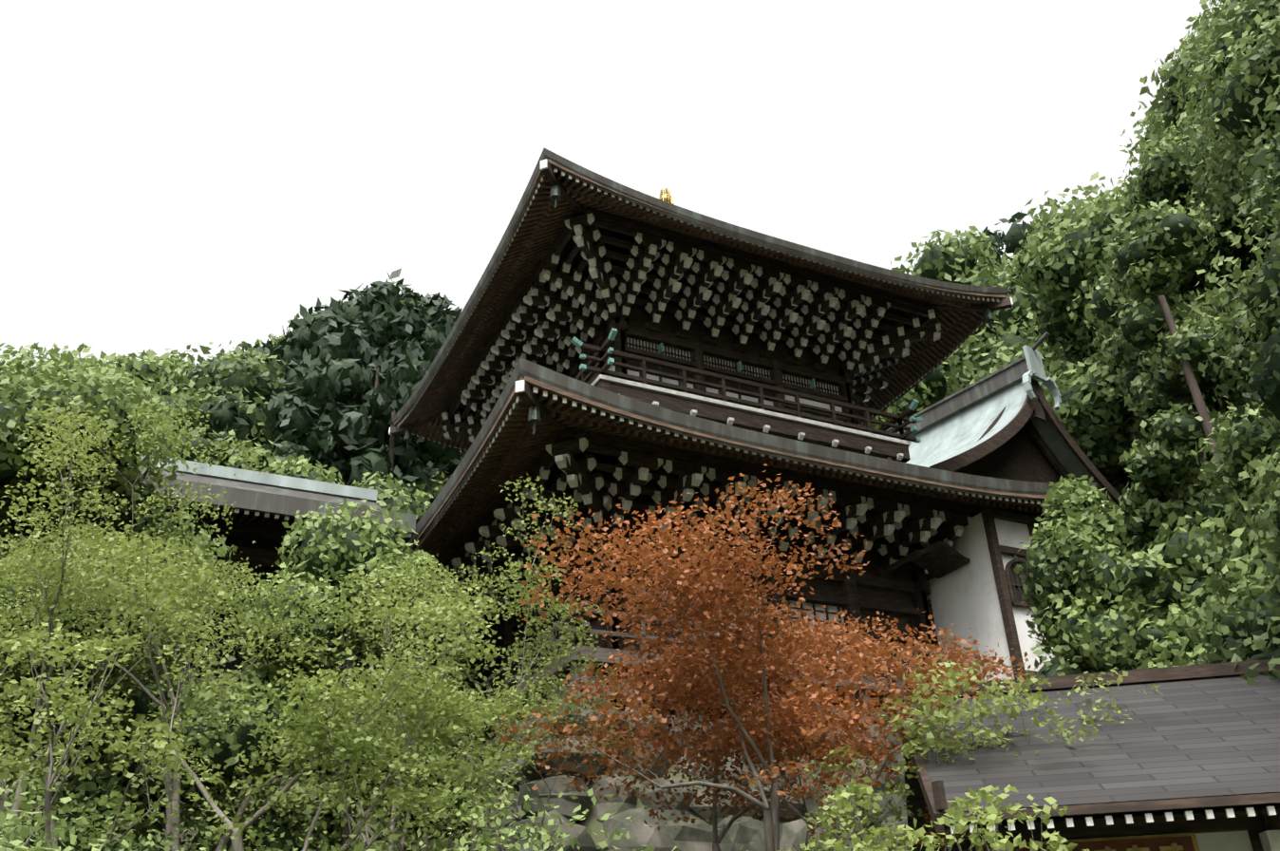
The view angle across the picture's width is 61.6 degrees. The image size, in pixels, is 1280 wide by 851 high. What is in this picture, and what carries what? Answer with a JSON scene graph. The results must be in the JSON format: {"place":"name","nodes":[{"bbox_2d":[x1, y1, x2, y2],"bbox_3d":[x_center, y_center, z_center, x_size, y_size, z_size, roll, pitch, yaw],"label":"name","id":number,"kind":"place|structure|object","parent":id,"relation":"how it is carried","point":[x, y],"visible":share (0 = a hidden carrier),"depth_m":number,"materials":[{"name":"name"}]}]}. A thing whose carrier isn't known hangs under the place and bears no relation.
{"place":"outdoors","nodes":[
{"label":"outdoors","id":0,"kind":"place"},
{"bbox_2d":[144,665,905,850],"bbox_3d":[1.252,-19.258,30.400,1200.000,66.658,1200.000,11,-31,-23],"label":"terrain","id":1,"kind":"structure","parent":0,"point":[592,822],"depth_m":18.98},
{"bbox_2d":[0,452,416,778],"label":"building","id":2,"kind":"structure","parent":1,"relation":"on","point":[265,505],"depth_m":23.70,"materials":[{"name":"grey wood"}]},
{"bbox_2d":[0,763,786,850],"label":"shrubs","id":3,"kind":"object","parent":1,"relation":"on","point":[27,830],"visible":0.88,"depth_m":6.28,"materials":[{"name":"green plant"}]},
{"bbox_2d":[0,294,1242,850],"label":"tree branches","id":4,"kind":"object","parent":1,"relation":"on","point":[771,815],"visible":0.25,"depth_m":11.55,"materials":[{"name":"brown plant"}]},
{"bbox_2d":[0,393,1162,850],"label":"trees","id":5,"kind":"object","parent":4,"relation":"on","point":[351,741],"depth_m":11.24,"materials":[{"name":"green plant"}]},
{"bbox_2d":[121,210,1064,719],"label":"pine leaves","id":6,"kind":"object","parent":4,"relation":"attached to","point":[321,391],"visible":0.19,"depth_m":44.45,"materials":[{"name":"green plant"}]},
{"bbox_2d":[0,0,1279,850],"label":"trees","id":7,"kind":"object","parent":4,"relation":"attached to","point":[1251,208],"visible":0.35,"depth_m":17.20,"materials":[{"name":"green plant"}]},
{"bbox_2d":[414,691,908,850],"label":"stone wall","id":8,"kind":"structure","parent":1,"relation":"on","point":[696,837],"depth_m":17.70,"materials":[{"name":"grey stone"}]},
{"bbox_2d":[388,148,1104,767],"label":"temple gate","id":9,"kind":"structure","parent":1,"relation":"on","point":[609,344],"depth_m":24.78,"materials":[{"name":"brown wood"}]},
{"bbox_2d":[882,331,1138,683],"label":"annex roof","id":10,"kind":"structure","parent":9,"relation":"attached to","point":[1005,423],"depth_m":34.52,"materials":[{"name":"teal metal"}]},
{"bbox_2d":[887,658,1279,850],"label":"building","id":11,"kind":"structure","parent":1,"relation":"on","point":[1188,759],"depth_m":9.58,"materials":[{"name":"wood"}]},
{"bbox_2d":[0,0,1221,370],"label":"sky","id":12,"kind":"structure","parent":0,"point":[175,175],"materials":[{"name":"white"}]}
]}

